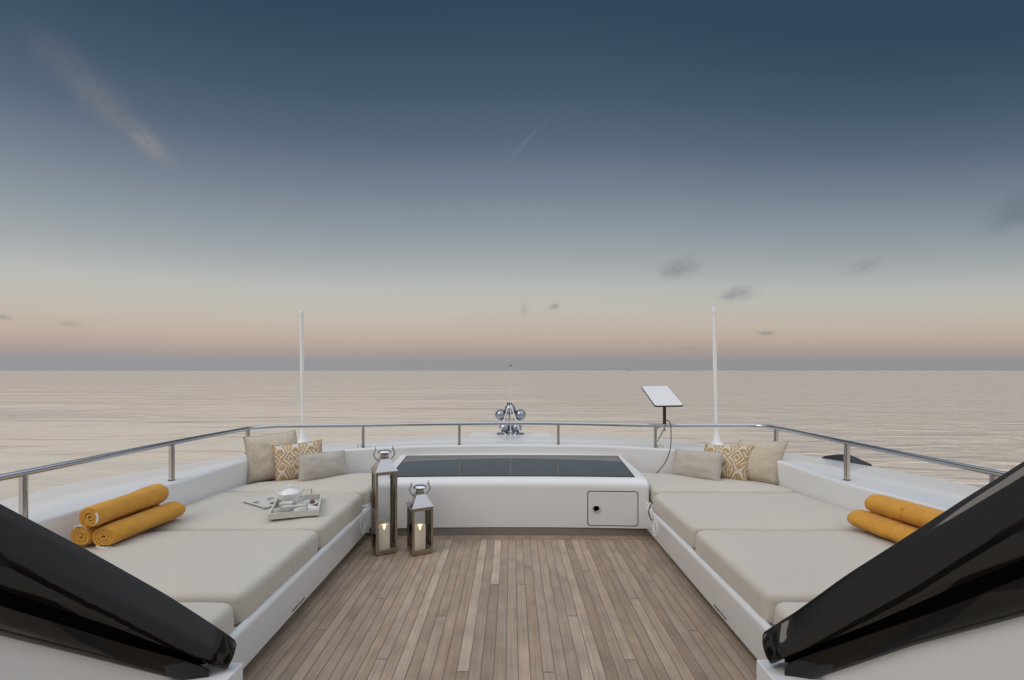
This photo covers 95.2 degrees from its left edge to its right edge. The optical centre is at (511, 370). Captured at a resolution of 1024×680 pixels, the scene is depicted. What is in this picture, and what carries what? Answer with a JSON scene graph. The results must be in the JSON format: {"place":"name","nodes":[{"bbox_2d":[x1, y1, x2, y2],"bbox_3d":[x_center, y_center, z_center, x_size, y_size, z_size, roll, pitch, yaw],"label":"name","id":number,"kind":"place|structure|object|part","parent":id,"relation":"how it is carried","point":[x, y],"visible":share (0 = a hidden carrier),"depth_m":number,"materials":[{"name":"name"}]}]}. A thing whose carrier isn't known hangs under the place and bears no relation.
{"place":"outdoors","nodes":[
{"label":"outdoors","id":0,"kind":"place"},
{"bbox_2d":[243,533,757,679],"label":"deck","id":1,"kind":"structure","parent":0,"point":[511,565],"depth_m":2.78,"materials":[{"name":"brown wood"}]},
{"bbox_2d":[170,663,242,679],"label":"white plinth","id":2,"kind":"structure","parent":1,"relation":"on","point":[233,671],"depth_m":1.76,"materials":[{"name":"white plastic"}]},
{"bbox_2d":[0,504,235,679],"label":"wing moulding","id":3,"kind":"object","parent":2,"relation":"on","point":[70,610],"visible":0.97,"depth_m":1.59,"materials":[{"name":"black plastic"}]},
{"bbox_2d":[229,502,370,668],"bbox_3d":[-1.963,1.339,3.225,1.450,0.333,3.050,0,0,0],"label":"sunbed","id":4,"kind":"object","parent":1,"relation":"on","point":[252,635],"visible":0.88,"depth_m":2.67,"materials":[{"name":"white plastic"}]},
{"bbox_2d":[81,530,317,624],"bbox_3d":[-2.000,1.122,2.663,1.462,0.181,0.925,0,0,0],"label":"sunbed cushion","id":5,"kind":"object","parent":4,"relation":"on","point":[244,574],"visible":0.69,"depth_m":2.58,"materials":[{"name":"beige fabric"}]},
{"bbox_2d":[71,504,159,545],"bbox_3d":[-2.512,0.974,2.992,0.146,0.138,0.519,0,0,5],"label":"rolled towel","id":6,"kind":"object","parent":5,"relation":"on","point":[81,535],"visible":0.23,"depth_m":2.74,"materials":[{"name":"orange fabric"}]},
{"bbox_2d":[79,484,168,528],"bbox_3d":[-2.445,0.853,2.972,0.153,0.148,0.538,0,0,0],"label":"rolled towel","id":7,"kind":"object","parent":6,"relation":"on","point":[119,506],"visible":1,"depth_m":2.88,"materials":[{"name":"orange fabric"}]},
{"bbox_2d":[92,501,185,548],"bbox_3d":[-2.372,0.977,3.000,0.166,0.134,0.543,0,0,4],"label":"rolled towel","id":8,"kind":"object","parent":5,"relation":"on","point":[114,532],"visible":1,"depth_m":2.89,"materials":[{"name":"orange fabric"}]},
{"bbox_2d":[179,602,233,634],"bbox_3d":[-2.017,1.129,1.664,1.494,0.166,1.070,0,0,0],"label":"sunbed cushion","id":9,"kind":"object","parent":4,"relation":"on","point":[220,616],"visible":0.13,"depth_m":2.10,"materials":[{"name":"beige fabric"}]},
{"bbox_2d":[143,492,361,549],"bbox_3d":[-1.956,1.119,3.579,1.390,0.186,0.947,0,0,0],"label":"sunbed cushion","id":10,"kind":"object","parent":4,"relation":"on","point":[229,511],"visible":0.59,"depth_m":3.34,"materials":[{"name":"beige fabric"}]},
{"bbox_2d":[241,494,276,509],"bbox_3d":[-1.901,1.022,3.666,0.324,0.020,0.337,0,0,26],"label":"newspaper","id":11,"kind":"object","parent":10,"relation":"on","point":[264,502],"visible":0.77,"depth_m":3.61,"materials":[{"name":"grey paper"}]},
{"bbox_2d":[268,488,321,519],"bbox_3d":[-1.600,0.984,3.482,0.325,0.088,0.464,0,0,-19],"label":"serving tray","id":12,"kind":"object","parent":10,"relation":"on","point":[291,513],"visible":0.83,"depth_m":3.30,"materials":[{"name":"wood"}]},
{"bbox_2d":[279,501,292,511],"bbox_3d":[-1.637,0.988,3.391,0.086,0.062,0.069,0,0,-12],"label":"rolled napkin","id":13,"kind":"object","parent":12,"relation":"on","point":[283,503],"visible":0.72,"depth_m":3.37,"materials":[{"name":"white fabric"}]},
{"bbox_2d":[274,485,307,504],"bbox_3d":[-1.670,0.942,3.537,0.179,0.153,0.174,0,0,36],"label":"teapot","id":14,"kind":"object","parent":12,"relation":"on","point":[290,493],"visible":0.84,"depth_m":3.50,"materials":[{"name":"white ceramic"}]},
{"bbox_2d":[294,505,317,510],"bbox_3d":[-1.494,1.010,3.394,0.160,0.016,0.160,0,0,0],"label":"saucer","id":15,"kind":"object","parent":12,"relation":"on","point":[310,507],"visible":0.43,"depth_m":3.42,"materials":[{"name":"white ceramic"}]},
{"bbox_2d":[296,500,318,505],"bbox_3d":[-1.551,1.010,3.549,0.156,0.016,0.156,0,0,0],"label":"saucer","id":16,"kind":"object","parent":12,"relation":"on","point":[305,502],"visible":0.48,"depth_m":3.56,"materials":[{"name":"white ceramic"}]},
{"bbox_2d":[226,473,370,504],"bbox_3d":[-1.867,1.115,4.449,1.308,0.194,0.774,0,0,0],"label":"sunbed cushion","id":17,"kind":"object","parent":4,"relation":"on","point":[359,484],"visible":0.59,"depth_m":4.19,"materials":[{"name":"beige fabric"}]},
{"bbox_2d":[243,430,297,482],"bbox_3d":[-2.294,0.823,4.533,0.538,0.445,0.260,0,0,-33],"label":"scatter pillow","id":18,"kind":"object","parent":17,"relation":"on","point":[260,458],"visible":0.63,"depth_m":4.41,"materials":[{"name":"fabric"}]},
{"bbox_2d":[271,439,321,480],"bbox_3d":[-2.051,0.869,4.508,0.456,0.354,0.238,0,0,-34],"label":"scatter pillow","id":19,"kind":"object","parent":17,"relation":"on","point":[286,461],"visible":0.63,"depth_m":4.42,"materials":[{"name":"fabric"}]},
{"bbox_2d":[298,450,347,481],"bbox_3d":[-1.823,0.915,4.511,0.177,0.260,0.515,0,0,40],"label":"scatter pillow","id":20,"kind":"object","parent":17,"relation":"on","point":[313,466],"visible":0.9,"depth_m":4.44,"materials":[{"name":"beige fabric"}]},
{"bbox_2d":[371,446,397,555],"bbox_3d":[-1.044,1.048,3.825,0.183,0.863,0.183,0,0,-28],"label":"lantern","id":21,"kind":"object","parent":1,"relation":"on","point":[383,465],"visible":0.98,"depth_m":3.79,"materials":[{"name":"silver metal"}]},
{"bbox_2d":[379,523,389,549],"bbox_3d":[-1.044,1.353,3.825,0.090,0.199,0.090,0,0,0],"label":"candle","id":22,"kind":"object","parent":21,"relation":"on","point":[384,535],"visible":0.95,"depth_m":3.79,"materials":[{"name":"white wax"}]},
{"bbox_2d":[406,481,433,555],"bbox_3d":[-0.752,1.191,3.820,0.183,0.578,0.183,0,0,-27],"label":"lantern","id":23,"kind":"object","parent":1,"relation":"on","point":[418,500],"visible":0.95,"depth_m":3.78,"materials":[{"name":"silver metal"}]},
{"bbox_2d":[415,523,425,549],"bbox_3d":[-0.752,1.353,3.820,0.090,0.199,0.090,0,0,0],"label":"candle","id":24,"kind":"object","parent":23,"relation":"on","point":[420,536],"visible":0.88,"depth_m":3.78,"materials":[{"name":"white wax"}]},
{"bbox_2d":[243,535,755,679],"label":"deck caulking","id":25,"kind":"object","parent":1,"relation":"in","point":[506,624],"visible":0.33,"depth_m":2.79,"materials":[{"name":"grey"}]},
{"bbox_2d":[369,453,651,535],"bbox_3d":[-0.011,1.188,4.718,2.527,0.585,1.134,0,0,0],"label":"console cabinet","id":26,"kind":"object","parent":1,"relation":"on","point":[537,494],"visible":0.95,"depth_m":4.19,"materials":[{"name":"white plastic"}]},
{"bbox_3d":[0.897,1.231,4.159,0.434,0.297,0.024,0,0,3],"label":"door","id":27,"kind":"part","parent":26,"relation":"part of","materials":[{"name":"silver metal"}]},
{"bbox_2d":[645,501,773,659],"bbox_3d":[1.893,1.339,3.225,1.450,0.333,3.050,0,0,0],"label":"sunbed","id":28,"kind":"object","parent":1,"relation":"on","point":[745,621],"visible":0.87,"depth_m":2.74,"materials":[{"name":"white plastic"}]},
{"bbox_2d":[648,498,652,520],"bbox_3d":[1.180,1.182,3.985,0.034,0.126,0.242,0,0,18],"label":"cable","id":29,"kind":"object","parent":28,"relation":"attached to","point":[649,509],"visible":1,"depth_m":3.91,"materials":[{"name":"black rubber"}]},
{"bbox_2d":[641,473,793,503],"bbox_3d":[1.833,1.116,4.447,1.286,0.192,0.774,0,0,0],"label":"sunbed cushion","id":30,"kind":"object","parent":28,"relation":"on","point":[658,483],"visible":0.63,"depth_m":4.18,"materials":[{"name":"beige fabric"}]},
{"bbox_2d":[671,449,723,480],"bbox_3d":[1.787,0.908,4.531,0.480,0.275,0.191,0,0,42],"label":"scatter pillow","id":31,"kind":"object","parent":30,"relation":"on","point":[699,464],"visible":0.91,"depth_m":4.46,"materials":[{"name":"beige fabric"}]},
{"bbox_2d":[704,444,753,480],"bbox_3d":[2.063,0.882,4.525,0.491,0.326,0.227,0,0,32],"label":"scatter pillow","id":32,"kind":"object","parent":30,"relation":"on","point":[735,459],"visible":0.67,"depth_m":4.43,"materials":[{"name":"fabric"}]},
{"bbox_2d":[737,439,788,483],"bbox_3d":[2.312,0.853,4.498,0.587,0.384,0.270,0,0,37],"label":"scatter pillow","id":33,"kind":"object","parent":30,"relation":"on","point":[765,457],"visible":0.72,"depth_m":4.37,"materials":[{"name":"fabric"}]},
{"bbox_2d":[653,493,866,548],"bbox_3d":[1.906,1.119,3.582,1.432,0.185,0.950,0,0,0],"label":"sunbed cushion","id":34,"kind":"object","parent":28,"relation":"on","point":[686,517],"visible":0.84,"depth_m":3.42,"materials":[{"name":"beige fabric"}]},
{"bbox_2d":[774,602,807,624],"bbox_3d":[1.971,1.128,1.663,1.546,0.167,1.074,0,0,0],"label":"sunbed cushion","id":35,"kind":"object","parent":28,"relation":"on","point":[783,610],"visible":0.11,"depth_m":2.12,"materials":[{"name":"beige fabric"}]},
{"bbox_2d":[695,530,895,624],"bbox_3d":[1.954,1.122,2.663,1.515,0.179,0.924,0,0,0],"label":"sunbed cushion","id":36,"kind":"object","parent":28,"relation":"on","point":[763,574],"visible":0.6,"depth_m":2.60,"materials":[{"name":"beige fabric"}]},
{"bbox_2d":[847,509,918,542],"bbox_3d":[2.340,0.980,2.849,0.198,0.119,0.545,0,0,-7],"label":"rolled towel","id":37,"kind":"object","parent":36,"relation":"on","point":[885,527],"visible":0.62,"depth_m":2.88,"materials":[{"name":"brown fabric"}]},
{"bbox_2d":[864,494,944,526],"bbox_3d":[2.429,0.869,2.839,0.186,0.123,0.487,0,0,-9],"label":"rolled towel","id":38,"kind":"object","parent":37,"relation":"on","point":[911,513],"visible":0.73,"depth_m":2.85,"materials":[{"name":"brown fabric"}]},
{"bbox_2d":[756,660,827,679],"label":"white plinth","id":39,"kind":"structure","parent":1,"relation":"on","point":[766,670],"depth_m":1.77,"materials":[{"name":"white plastic"}]},
{"bbox_2d":[762,462,1023,679],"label":"wing moulding","id":40,"kind":"object","parent":1,"relation":"on","point":[940,596],"visible":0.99,"depth_m":1.56,"materials":[{"name":"black plastic"}]},
{"bbox_2d":[0,370,1023,500],"bbox_3d":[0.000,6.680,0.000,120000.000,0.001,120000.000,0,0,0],"label":"water","id":41,"kind":"structure","parent":0,"point":[969,417],"depth_m":79.93,"materials":[{"name":"beige liquid"}]},
{"bbox_2d":[0,433,979,540],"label":"foredeck coaming","id":42,"kind":"object","parent":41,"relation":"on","point":[57,509],"visible":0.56,"depth_m":4.06,"materials":[{"name":"white plastic"}]},
{"bbox_2d":[297,310,308,442],"bbox_3d":[-2.436,0.103,5.450,0.150,1.604,0.150,0,0,0],"label":"whip antenna","id":43,"kind":"object","parent":42,"relation":"on","point":[302,437],"visible":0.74,"depth_m":5.43,"materials":[{"name":"white plastic"}]},
{"bbox_2d":[0,422,1005,517],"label":"handrail","id":44,"kind":"object","parent":42,"relation":"on","point":[23,475],"visible":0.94,"depth_m":3.67,"materials":[{"name":"silver metal"}]},
{"bbox_2d":[642,386,682,446],"bbox_3d":[1.631,0.491,5.107,0.304,0.628,0.515,0,0,0],"label":"satellite panel","id":45,"kind":"object","parent":44,"relation":"attached to","point":[664,397],"visible":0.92,"depth_m":5.02,"materials":[{"name":"grey"}]},
{"bbox_2d":[656,420,671,472],"bbox_3d":[1.585,0.783,4.825,0.128,0.539,0.324,0,0,35],"label":"cable","id":46,"kind":"object","parent":45,"relation":"attached to","point":[669,450],"visible":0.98,"depth_m":4.75,"materials":[{"name":"black rubber"}]},
{"bbox_2d":[469,432,551,436],"bbox_3d":[-0.020,0.848,5.980,1.050,0.030,0.620,0,0,0],"label":"foredeck hatch","id":47,"kind":"object","parent":42,"relation":"on","point":[481,434],"visible":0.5,"depth_m":6.08,"materials":[{"name":"white plastic"}]},
{"bbox_2d":[495,402,525,434],"bbox_3d":[-0.022,0.665,6.139,0.419,0.480,0.291,0,0,0],"label":"searchlight cluster","id":48,"kind":"object","parent":47,"relation":"on","point":[501,414],"visible":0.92,"depth_m":6.14,"materials":[{"name":"silver metal"}]},
{"bbox_2d":[510,365,510,436],"bbox_3d":[-0.019,0.413,5.850,0.022,0.965,0.022,0,0,0],"label":"jackstaff","id":49,"kind":"object","parent":47,"relation":"on","point":[510,400],"visible":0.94,"depth_m":5.85,"materials":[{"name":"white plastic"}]},
{"bbox_2d":[710,307,723,445],"bbox_3d":[2.385,0.096,5.450,0.150,1.654,0.150,0,0,0],"label":"whip antenna","id":50,"kind":"object","parent":42,"relation":"on","point":[716,440],"visible":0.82,"depth_m":5.43,"materials":[{"name":"white plastic"}]},
{"bbox_2d":[822,454,871,465],"bbox_3d":[3.482,0.957,4.885,0.510,0.166,0.382,0,0,-31],"label":"canvas cover","id":51,"kind":"object","parent":42,"relation":"on","point":[840,457],"visible":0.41,"depth_m":4.78,"materials":[{"name":"black fabric"}]},
{"bbox_2d":[0,0,1023,369],"label":"sky","id":52,"kind":"structure","parent":0,"point":[433,184],"materials":[{"name":"blue"}]}
]}

